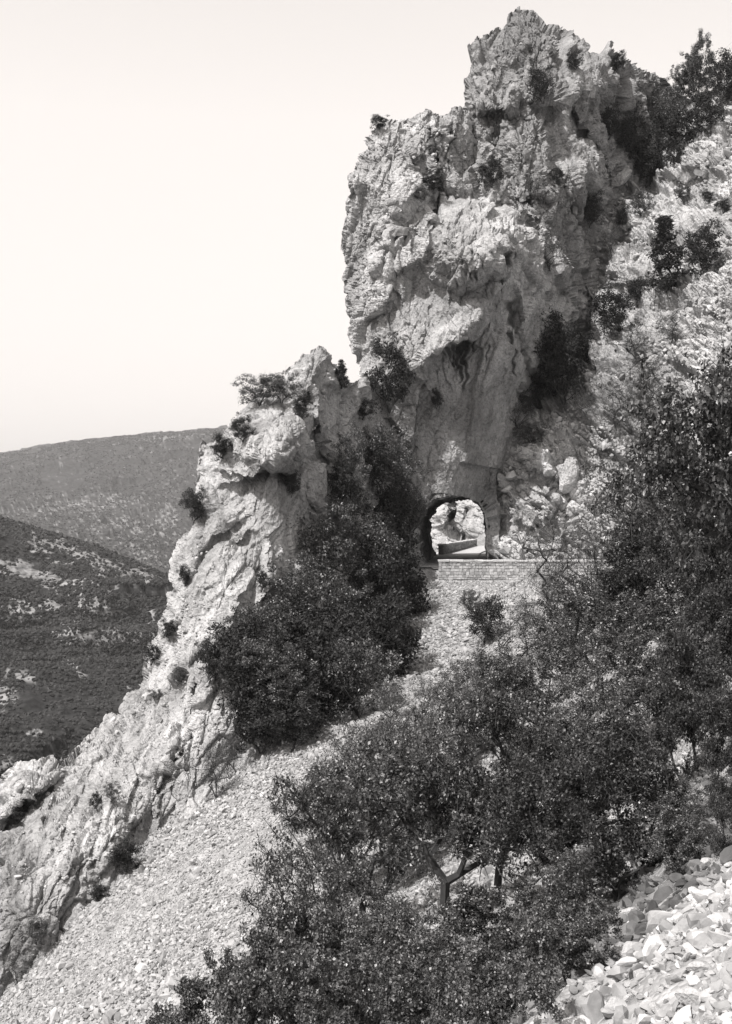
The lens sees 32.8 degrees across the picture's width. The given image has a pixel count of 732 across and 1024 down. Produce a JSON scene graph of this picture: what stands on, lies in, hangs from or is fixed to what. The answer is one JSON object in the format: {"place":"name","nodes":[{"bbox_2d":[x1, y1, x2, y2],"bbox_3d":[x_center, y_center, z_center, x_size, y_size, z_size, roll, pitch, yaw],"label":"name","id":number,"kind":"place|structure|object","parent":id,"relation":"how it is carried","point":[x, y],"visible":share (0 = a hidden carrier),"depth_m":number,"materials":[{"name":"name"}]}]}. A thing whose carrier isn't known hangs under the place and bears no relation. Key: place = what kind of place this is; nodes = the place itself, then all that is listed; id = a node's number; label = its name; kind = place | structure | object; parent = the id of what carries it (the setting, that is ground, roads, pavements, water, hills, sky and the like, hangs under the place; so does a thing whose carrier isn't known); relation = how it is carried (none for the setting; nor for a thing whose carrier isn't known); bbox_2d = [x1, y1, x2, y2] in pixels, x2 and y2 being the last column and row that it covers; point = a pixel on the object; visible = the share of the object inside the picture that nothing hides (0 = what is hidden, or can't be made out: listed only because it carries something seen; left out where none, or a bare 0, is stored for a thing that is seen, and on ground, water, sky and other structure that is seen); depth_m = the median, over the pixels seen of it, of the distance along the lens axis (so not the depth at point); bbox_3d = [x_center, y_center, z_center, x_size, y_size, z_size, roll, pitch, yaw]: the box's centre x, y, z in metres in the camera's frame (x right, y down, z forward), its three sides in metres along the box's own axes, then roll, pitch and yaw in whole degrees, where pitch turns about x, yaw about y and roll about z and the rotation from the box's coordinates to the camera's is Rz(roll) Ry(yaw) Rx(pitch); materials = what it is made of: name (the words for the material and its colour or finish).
{"place":"outdoors","nodes":[
{"label":"outdoors","id":0,"kind":"place"},
{"bbox_2d":[0,522,173,777],"bbox_3d":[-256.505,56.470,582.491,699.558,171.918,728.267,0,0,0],"label":"hill","id":1,"kind":"structure","parent":0,"point":[31,701],"depth_m":478.80,"materials":[{"name":"plant"}]},
{"bbox_2d":[0,624,157,773],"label":"slope scrub","id":2,"kind":"object","parent":1,"relation":"on","point":[116,658],"visible":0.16,"depth_m":469.29,"materials":[{"name":"plant"}]},
{"bbox_2d":[0,514,169,760],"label":"hill scrub","id":3,"kind":"object","parent":1,"relation":"on","point":[130,619],"visible":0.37,"depth_m":565.57,"materials":[{"name":"plant"}]},
{"bbox_2d":[0,425,227,572],"bbox_3d":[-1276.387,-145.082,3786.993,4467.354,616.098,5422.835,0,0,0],"label":"hill","id":4,"kind":"structure","parent":0,"point":[65,476],"depth_m":2195.01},
{"bbox_2d":[0,428,225,569],"bbox_3d":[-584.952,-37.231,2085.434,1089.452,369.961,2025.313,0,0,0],"label":"plateau scrub","id":5,"kind":"object","parent":4,"relation":"on","point":[124,443],"visible":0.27,"depth_m":2406.82,"materials":[{"name":"plant"}]},
{"bbox_2d":[0,346,421,996],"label":"ridge","id":6,"kind":"structure","parent":0,"point":[252,504],"depth_m":66.89,"materials":[{"name":"stone"}]},
{"bbox_2d":[0,363,352,950],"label":"ridge rubble","id":7,"kind":"object","parent":6,"relation":"on","point":[20,787],"visible":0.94,"depth_m":61.59,"materials":[{"name":"stone"}]},
{"bbox_2d":[202,607,271,664],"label":"dark bush","id":8,"kind":"object","parent":6,"relation":"on","point":[249,632],"visible":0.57,"depth_m":62.59,"materials":[{"name":"black plant"}]},
{"bbox_2d":[210,621,285,716],"bbox_3d":[-5.938,7.914,61.544,4.109,5.062,4.537,1,-1,-9],"label":"dark bush","id":9,"kind":"object","parent":6,"relation":"on","point":[227,657],"visible":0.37,"depth_m":61.05,"materials":[{"name":"black plant"}]},
{"bbox_2d":[230,371,285,405],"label":"shrub","id":10,"kind":"object","parent":6,"relation":"on","point":[264,381],"visible":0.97,"depth_m":79.29,"materials":[{"name":"grey plant"}]},
{"bbox_2d":[221,593,297,653],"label":"shrub","id":11,"kind":"object","parent":6,"relation":"on","point":[275,628],"visible":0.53,"depth_m":63.92,"materials":[{"name":"black plant"}]},
{"bbox_2d":[224,643,301,731],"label":"dark bush","id":12,"kind":"object","parent":6,"relation":"on","point":[241,690],"visible":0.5,"depth_m":60.35,"materials":[{"name":"black plant"}]},
{"bbox_2d":[249,549,320,628],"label":"shrub","id":13,"kind":"object","parent":6,"relation":"on","point":[290,577],"visible":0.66,"depth_m":70.56,"materials":[{"name":"black plant"}]},
{"bbox_2d":[257,590,344,685],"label":"dark bush","id":14,"kind":"object","parent":6,"relation":"on","point":[301,628],"visible":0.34,"depth_m":68.01,"materials":[{"name":"black plant"}]},
{"bbox_2d":[261,622,364,727],"bbox_3d":[-2.446,8.469,63.082,5.325,5.690,6.113,0,0,26],"label":"dark bush","id":15,"kind":"object","parent":6,"relation":"on","point":[308,649],"visible":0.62,"depth_m":62.83,"materials":[{"name":"black plant"}]},
{"bbox_2d":[281,560,358,645],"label":"shrub","id":16,"kind":"object","parent":6,"relation":"on","point":[320,592],"visible":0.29,"depth_m":72.50,"materials":[{"name":"black plant"}]},
{"bbox_2d":[286,492,358,590],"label":"shrub","id":17,"kind":"object","parent":6,"relation":"on","point":[323,546],"visible":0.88,"depth_m":75.61,"materials":[{"name":"black plant"}]},
{"bbox_2d":[327,446,365,516],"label":"dark bush","id":18,"kind":"object","parent":6,"relation":"on","point":[343,471],"visible":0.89,"depth_m":82.52,"materials":[{"name":"black plant"}]},
{"bbox_2d":[331,501,411,588],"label":"shrub","id":19,"kind":"object","parent":6,"relation":"on","point":[381,544],"visible":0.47,"depth_m":82.34,"materials":[{"name":"black plant"}]},
{"bbox_2d":[363,432,393,496],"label":"dark bush","id":20,"kind":"object","parent":6,"relation":"on","point":[379,469],"visible":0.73,"depth_m":91.71,"materials":[{"name":"black plant"}]},
{"bbox_2d":[362,415,413,492],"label":"shrub","id":21,"kind":"object","parent":6,"relation":"on","point":[385,450],"visible":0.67,"depth_m":92.62,"materials":[{"name":"black plant"}]},
{"bbox_2d":[372,470,414,538],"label":"dark bush","id":22,"kind":"object","parent":6,"relation":"on","point":[394,497],"visible":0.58,"depth_m":93.62,"materials":[{"name":"grey plant"}]},
{"bbox_2d":[356,524,434,617],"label":"dark bush","id":23,"kind":"object","parent":6,"relation":"on","point":[414,590],"visible":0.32,"depth_m":84.12,"materials":[{"name":"black plant"}]},
{"bbox_2d":[0,533,731,1023],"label":"ground","id":24,"kind":"structure","parent":0,"point":[644,985],"depth_m":48.18,"materials":[{"name":"grey gravel"}]},
{"bbox_2d":[145,971,231,1023],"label":"leafy shrub","id":25,"kind":"object","parent":24,"relation":"on","point":[190,991],"visible":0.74,"depth_m":26.84,"materials":[{"name":"grey plant"}]},
{"bbox_2d":[179,726,241,799],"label":"twiggy shrub","id":26,"kind":"object","parent":24,"relation":"on","point":[211,770],"visible":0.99,"depth_m":57.52,"materials":[{"name":"grey plant"}]},
{"bbox_2d":[193,890,312,1023],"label":"leafy shrub","id":27,"kind":"object","parent":24,"relation":"on","point":[293,914],"visible":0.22,"depth_m":26.95,"materials":[{"name":"grey plant"}]},
{"bbox_2d":[195,914,317,1023],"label":"leafy shrub","id":28,"kind":"object","parent":24,"relation":"on","point":[264,940],"visible":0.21,"depth_m":25.90,"materials":[{"name":"grey plant"}]},
{"bbox_2d":[221,680,293,753],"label":"dark bush","id":29,"kind":"object","parent":24,"relation":"on","point":[248,739],"visible":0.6,"depth_m":60.15,"materials":[{"name":"black plant"}]},
{"bbox_2d":[209,924,320,1023],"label":"leafy shrub","id":30,"kind":"object","parent":24,"relation":"on","point":[235,1006],"visible":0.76,"depth_m":24.02,"materials":[{"name":"grey plant"}]},
{"bbox_2d":[235,630,331,728],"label":"scrub oak","id":31,"kind":"object","parent":24,"relation":"on","point":[284,666],"visible":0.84,"depth_m":60.10,"materials":[{"name":"black plant"}]},
{"bbox_2d":[244,684,326,751],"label":"dark bush","id":32,"kind":"object","parent":24,"relation":"on","point":[296,724],"visible":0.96,"depth_m":58.95,"materials":[{"name":"black plant"}]},
{"bbox_2d":[223,833,365,981],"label":"scrub oak","id":33,"kind":"object","parent":24,"relation":"on","point":[301,886],"visible":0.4,"depth_m":27.57,"materials":[{"name":"grey plant"}]},
{"bbox_2d":[254,900,391,1022],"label":"leafy shrub","id":34,"kind":"object","parent":24,"relation":"on","point":[332,925],"visible":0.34,"depth_m":21.11,"materials":[{"name":"grey plant"}]},
{"bbox_2d":[268,743,378,898],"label":"scrub oak","id":35,"kind":"object","parent":24,"relation":"on","point":[302,853],"visible":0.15,"depth_m":37.59,"materials":[{"name":"grey plant"}]},
{"bbox_2d":[249,727,435,947],"bbox_3d":[-0.580,8.293,30.112,4.261,5.924,3.768,-2,-2,27],"label":"oak tree","id":36,"kind":"object","parent":24,"relation":"on","point":[326,830],"visible":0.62,"depth_m":30.05,"materials":[{"name":"grey plant"}]},
{"bbox_2d":[298,601,389,694],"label":"dark bush","id":37,"kind":"object","parent":24,"relation":"on","point":[346,627],"visible":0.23,"depth_m":69.21,"materials":[{"name":"black plant"}]},
{"bbox_2d":[283,939,427,1023],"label":"leafy shrub","id":38,"kind":"object","parent":24,"relation":"on","point":[340,999],"visible":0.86,"depth_m":18.90,"materials":[{"name":"grey plant"}]},
{"bbox_2d":[316,625,405,718],"bbox_3d":[-0.405,8.252,63.598,4.899,4.807,4.778,0,0,0],"label":"shrub","id":39,"kind":"object","parent":24,"relation":"on","point":[361,687],"visible":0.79,"depth_m":62.65,"materials":[{"name":"black plant"}]},
{"bbox_2d":[321,567,414,663],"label":"scrub oak","id":40,"kind":"object","parent":24,"relation":"on","point":[363,594],"visible":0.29,"depth_m":75.83,"materials":[{"name":"black plant"}]},
{"bbox_2d":[290,711,463,895],"bbox_3d":[0.138,8.528,36.191,4.750,5.625,4.991,0,0,-6],"label":"scrub oak","id":41,"kind":"object","parent":24,"relation":"on","point":[410,737],"visible":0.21,"depth_m":35.55,"materials":[{"name":"grey plant"}]},
{"bbox_2d":[336,584,431,682],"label":"dark bush","id":42,"kind":"object","parent":24,"relation":"on","point":[384,619],"visible":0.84,"depth_m":73.15,"materials":[{"name":"black plant"}]},
{"bbox_2d":[346,549,422,648],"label":"dark bush","id":43,"kind":"object","parent":24,"relation":"on","point":[386,579],"visible":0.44,"depth_m":79.91,"materials":[{"name":"black plant"}]},
{"bbox_2d":[324,860,468,976],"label":"scrub oak","id":44,"kind":"object","parent":24,"relation":"on","point":[396,907],"visible":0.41,"depth_m":23.94,"materials":[{"name":"grey plant"}]},
{"bbox_2d":[330,900,494,1023],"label":"leafy shrub","id":45,"kind":"object","parent":24,"relation":"on","point":[396,997],"visible":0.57,"depth_m":17.72,"materials":[{"name":"grey plant"}]},
{"bbox_2d":[351,689,473,846],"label":"scrub oak","id":46,"kind":"object","parent":24,"relation":"on","point":[396,712],"visible":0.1,"depth_m":37.79,"materials":[{"name":"grey plant"}]},
{"bbox_2d":[409,671,495,765],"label":"scrub oak","id":47,"kind":"object","parent":24,"relation":"on","point":[474,744],"visible":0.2,"depth_m":45.56,"materials":[{"name":"grey plant"}]},
{"bbox_2d":[330,720,590,923],"bbox_3d":[2.398,6.883,26.095,5.463,4.736,4.652,3,-1,33],"label":"oak tree","id":48,"kind":"object","parent":24,"relation":"on","point":[399,767],"visible":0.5,"depth_m":26.02,"materials":[{"name":"grey plant"}]},
{"bbox_2d":[384,905,536,1023],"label":"leafy shrub","id":49,"kind":"object","parent":24,"relation":"on","point":[478,949],"visible":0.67,"depth_m":15.53,"materials":[{"name":"grey plant"}]},
{"bbox_2d":[434,652,510,710],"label":"scrub oak","id":50,"kind":"object","parent":24,"relation":"on","point":[444,675],"visible":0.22,"depth_m":52.95,"materials":[{"name":"grey plant"}]},
{"bbox_2d":[458,594,507,643],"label":"dark bush","id":51,"kind":"object","parent":24,"relation":"on","point":[479,615],"visible":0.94,"depth_m":73.27,"materials":[{"name":"grey plant"}]},
{"bbox_2d":[377,671,595,898],"bbox_3d":[2.729,5.858,25.979,4.990,5.165,2.483,0,0,-6],"label":"oak tree","id":52,"kind":"object","parent":24,"relation":"on","point":[495,705],"visible":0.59,"depth_m":25.89,"materials":[{"name":"grey plant"}]},
{"bbox_2d":[421,876,560,995],"bbox_3d":[1.873,6.590,19.227,2.358,2.136,1.606,-2,-2,14],"label":"leafy shrub","id":53,"kind":"object","parent":24,"relation":"on","point":[467,913],"visible":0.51,"depth_m":18.91,"materials":[{"name":"grey plant"}]},
{"bbox_2d":[431,909,570,1023],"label":"leafy shrub","id":54,"kind":"object","parent":24,"relation":"on","point":[500,1004],"visible":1,"depth_m":11.17,"materials":[{"name":"grey plant"}]},
{"bbox_2d":[461,642,570,756],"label":"scrub oak","id":55,"kind":"object","parent":24,"relation":"on","point":[517,676],"visible":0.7,"depth_m":42.02,"materials":[{"name":"grey plant"}]},
{"bbox_2d":[476,858,586,958],"bbox_3d":[2.487,6.163,18.958,1.669,1.921,1.545,0,0,-26],"label":"leafy shrub","id":56,"kind":"object","parent":24,"relation":"on","point":[506,920],"visible":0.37,"depth_m":18.85,"materials":[{"name":"grey plant"}]},
{"bbox_2d":[438,559,630,579],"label":"parapet","id":57,"kind":"structure","parent":24,"relation":"on","point":[480,569],"depth_m":95.16,"materials":[{"name":"stone"}]},
{"bbox_2d":[485,600,600,705],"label":"scrub oak","id":58,"kind":"object","parent":24,"relation":"on","point":[542,657],"visible":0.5,"depth_m":46.69,"materials":[{"name":"grey plant"}]},
{"bbox_2d":[483,699,611,818],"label":"scrub oak","id":59,"kind":"object","parent":24,"relation":"on","point":[564,722],"visible":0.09,"depth_m":28.79,"materials":[{"name":"grey plant"}]},
{"bbox_2d":[497,483,618,656],"bbox_3d":[10.251,3.257,62.531,6.916,9.402,7.366,-1,-1,15],"label":"twiggy shrub","id":60,"kind":"object","parent":24,"relation":"on","point":[564,567],"visible":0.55,"depth_m":61.88,"materials":[{"name":"grey plant"}]},
{"bbox_2d":[474,700,642,894],"bbox_3d":[3.518,5.414,22.864,2.666,3.722,2.960,0,0,-19],"label":"scrub oak","id":61,"kind":"object","parent":24,"relation":"on","point":[564,833],"visible":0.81,"depth_m":22.76,"materials":[{"name":"grey plant"}]},
{"bbox_2d":[386,733,731,1023],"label":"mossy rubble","id":62,"kind":"object","parent":24,"relation":"on","point":[634,928],"visible":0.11,"depth_m":16.74,"materials":[{"name":"stone"}]},
{"bbox_2d":[508,886,630,985],"bbox_3d":[2.087,4.341,12.774,1.188,1.292,1.090,0,0,-11],"label":"leafy shrub","id":63,"kind":"object","parent":24,"relation":"on","point":[572,932],"visible":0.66,"depth_m":12.61,"materials":[{"name":"grey plant"}]},
{"bbox_2d":[527,842,631,912],"bbox_3d":[3.532,5.835,19.763,1.522,1.206,1.792,0,0,-40],"label":"leafy shrub","id":64,"kind":"object","parent":24,"relation":"on","point":[583,892],"visible":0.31,"depth_m":19.51,"materials":[{"name":"grey plant"}]},
{"bbox_2d":[511,700,690,901],"bbox_3d":[3.731,4.447,19.081,2.777,3.274,2.227,-3,0,1],"label":"scrub oak","id":65,"kind":"object","parent":24,"relation":"on","point":[578,779],"visible":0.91,"depth_m":18.56,"materials":[{"name":"grey plant"}]},
{"bbox_2d":[542,565,660,646],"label":"scrub oak","id":66,"kind":"object","parent":24,"relation":"on","point":[601,602],"visible":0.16,"depth_m":55.59,"materials":[{"name":"grey plant"}]},
{"bbox_2d":[522,570,694,714],"bbox_3d":[7.956,4.183,38.773,4.810,4.760,5.440,0,1,-41],"label":"oak tree","id":67,"kind":"object","parent":24,"relation":"on","point":[620,611],"visible":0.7,"depth_m":38.38,"materials":[{"name":"grey plant"}]},
{"bbox_2d":[554,645,678,771],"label":"scrub oak","id":68,"kind":"object","parent":24,"relation":"on","point":[613,693],"visible":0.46,"depth_m":30.75,"materials":[{"name":"grey plant"}]},
{"bbox_2d":[530,862,731,1023],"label":"rubble","id":69,"kind":"object","parent":24,"relation":"on","point":[701,923],"visible":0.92,"depth_m":11.41,"materials":[{"name":"stone"}]},
{"bbox_2d":[573,530,689,645],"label":"scrub oak","id":70,"kind":"object","parent":24,"relation":"on","point":[633,577],"visible":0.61,"depth_m":46.81,"materials":[{"name":"grey plant"}]},
{"bbox_2d":[579,452,728,616],"bbox_3d":[11.732,1.450,49.895,6.098,7.979,7.429,0,0,6],"label":"oak tree","id":71,"kind":"object","parent":24,"relation":"on","point":[628,522],"visible":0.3,"depth_m":48.93,"materials":[{"name":"grey plant"}]},
{"bbox_2d":[598,620,728,728],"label":"scrub oak","id":72,"kind":"object","parent":24,"relation":"on","point":[627,654],"visible":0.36,"depth_m":32.51,"materials":[{"name":"grey plant"}]},
{"bbox_2d":[626,771,711,851],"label":"oak tree","id":73,"kind":"object","parent":24,"relation":"on","point":[688,809],"visible":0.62,"depth_m":18.34,"materials":[{"name":"grey plant"}]},
{"bbox_2d":[619,334,731,646],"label":"oak tree","id":74,"kind":"object","parent":24,"relation":"on","point":[683,421],"visible":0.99,"depth_m":33.34,"materials":[{"name":"grey plant"}]},
{"bbox_2d":[619,612,731,781],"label":"scrub oak","id":75,"kind":"object","parent":24,"relation":"on","point":[707,677],"visible":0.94,"depth_m":24.69,"materials":[{"name":"grey plant"}]},
{"bbox_2d":[626,455,731,599],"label":"scrub oak","id":76,"kind":"object","parent":24,"relation":"on","point":[683,513],"visible":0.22,"depth_m":42.15,"materials":[{"name":"grey plant"}]},
{"bbox_2d":[647,798,713,879],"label":"leafy shrub","id":77,"kind":"object","parent":24,"relation":"on","point":[690,840],"visible":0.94,"depth_m":17.40,"materials":[{"name":"grey plant"}]},
{"bbox_2d":[654,518,731,638],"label":"scrub oak","id":78,"kind":"object","parent":24,"relation":"on","point":[718,546],"visible":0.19,"depth_m":35.35,"materials":[{"name":"grey plant"}]},
{"bbox_2d":[673,531,731,699],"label":"scrub oak","id":79,"kind":"object","parent":24,"relation":"on","point":[720,590],"visible":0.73,"depth_m":28.26,"materials":[{"name":"grey plant"}]},
{"bbox_2d":[693,686,731,790],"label":"scrub oak","id":80,"kind":"object","parent":24,"relation":"on","point":[714,758],"visible":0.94,"depth_m":19.23,"materials":[{"name":"grey plant"}]},
{"bbox_2d":[695,770,731,860],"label":"scrub oak","id":81,"kind":"object","parent":24,"relation":"on","point":[717,810],"visible":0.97,"depth_m":15.28,"materials":[{"name":"grey plant"}]},
{"bbox_2d":[0,0,731,451],"label":"sky","id":82,"kind":"structure","parent":0,"point":[174,188],"materials":[{"name":"white"}]},
{"bbox_2d":[430,499,485,550],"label":"cliff","id":83,"kind":"structure","parent":0,"point":[458,520],"depth_m":160.88,"materials":[{"name":"stone"}]},
{"bbox_2d":[341,106,578,568],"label":"cliff","id":84,"kind":"structure","parent":0,"point":[464,320],"depth_m":101.31,"materials":[{"name":"stone"}]},
{"bbox_2d":[362,330,416,414],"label":"dark bush","id":85,"kind":"object","parent":84,"relation":"on","point":[398,362],"visible":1,"depth_m":96.82,"materials":[{"name":"grey plant"}]},
{"bbox_2d":[356,121,546,315],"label":"cliff rubble","id":86,"kind":"object","parent":84,"relation":"on","point":[388,154],"visible":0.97,"depth_m":103.51,"materials":[{"name":"stone"}]},
{"bbox_2d":[405,481,499,566],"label":"tunnel lining","id":87,"kind":"object","parent":84,"relation":"attached to","point":[471,491],"visible":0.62,"depth_m":103.26,"materials":[{"name":"stone"}]},
{"bbox_2d":[533,297,575,370],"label":"dark bush","id":88,"kind":"object","parent":84,"relation":"on","point":[558,331],"visible":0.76,"depth_m":106.64,"materials":[{"name":"grey plant"}]},
{"bbox_2d":[463,6,688,408],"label":"peak","id":89,"kind":"structure","parent":0,"point":[576,153],"depth_m":126.39,"materials":[{"name":"stone"}]},
{"bbox_2d":[470,29,655,243],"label":"peak rubble","id":90,"kind":"object","parent":89,"relation":"on","point":[525,155],"visible":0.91,"depth_m":123.01,"materials":[{"name":"grey stone"}]},
{"bbox_2d":[621,101,669,163],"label":"dark bush","id":91,"kind":"object","parent":89,"relation":"on","point":[647,134],"visible":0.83,"depth_m":138.18,"materials":[{"name":"grey plant"}]},
{"bbox_2d":[494,64,731,561],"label":"hillside","id":92,"kind":"structure","parent":0,"point":[558,476],"depth_m":107.29,"materials":[{"name":"stone"}]},
{"bbox_2d":[531,323,593,405],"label":"dark bush","id":93,"kind":"object","parent":92,"relation":"on","point":[571,367],"visible":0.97,"depth_m":106.32,"materials":[{"name":"grey plant"}]},
{"bbox_2d":[497,93,731,557],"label":"hillside rubble","id":94,"kind":"object","parent":92,"relation":"on","point":[511,474],"visible":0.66,"depth_m":106.30,"materials":[{"name":"stone"}]},
{"bbox_2d":[586,281,642,335],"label":"dark bush","id":95,"kind":"object","parent":92,"relation":"on","point":[608,316],"visible":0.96,"depth_m":113.76,"materials":[{"name":"grey plant"}]},
{"bbox_2d":[640,212,695,292],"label":"juniper","id":96,"kind":"object","parent":92,"relation":"on","point":[665,226],"visible":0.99,"depth_m":113.51,"materials":[{"name":"black plant"}]},
{"bbox_2d":[644,96,699,165],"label":"dark bush","id":97,"kind":"object","parent":92,"relation":"on","point":[671,144],"visible":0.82,"depth_m":135.95,"materials":[{"name":"grey plant"}]},
{"bbox_2d":[676,27,719,101],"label":"scrub oak","id":98,"kind":"object","parent":92,"relation":"on","point":[697,60],"visible":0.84,"depth_m":144.48,"materials":[{"name":"grey plant"}]},
{"bbox_2d":[673,217,728,275],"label":"dark bush","id":99,"kind":"object","parent":92,"relation":"on","point":[696,246],"visible":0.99,"depth_m":110.69,"materials":[{"name":"grey plant"}]},
{"bbox_2d":[687,82,727,136],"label":"dark bush","id":100,"kind":"object","parent":92,"relation":"on","point":[706,103],"visible":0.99,"depth_m":133.19,"materials":[{"name":"grey plant"}]},
{"bbox_2d":[704,47,731,106],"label":"dark bush","id":101,"kind":"object","parent":92,"relation":"on","point":[722,67],"visible":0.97,"depth_m":137.94,"materials":[{"name":"grey plant"}]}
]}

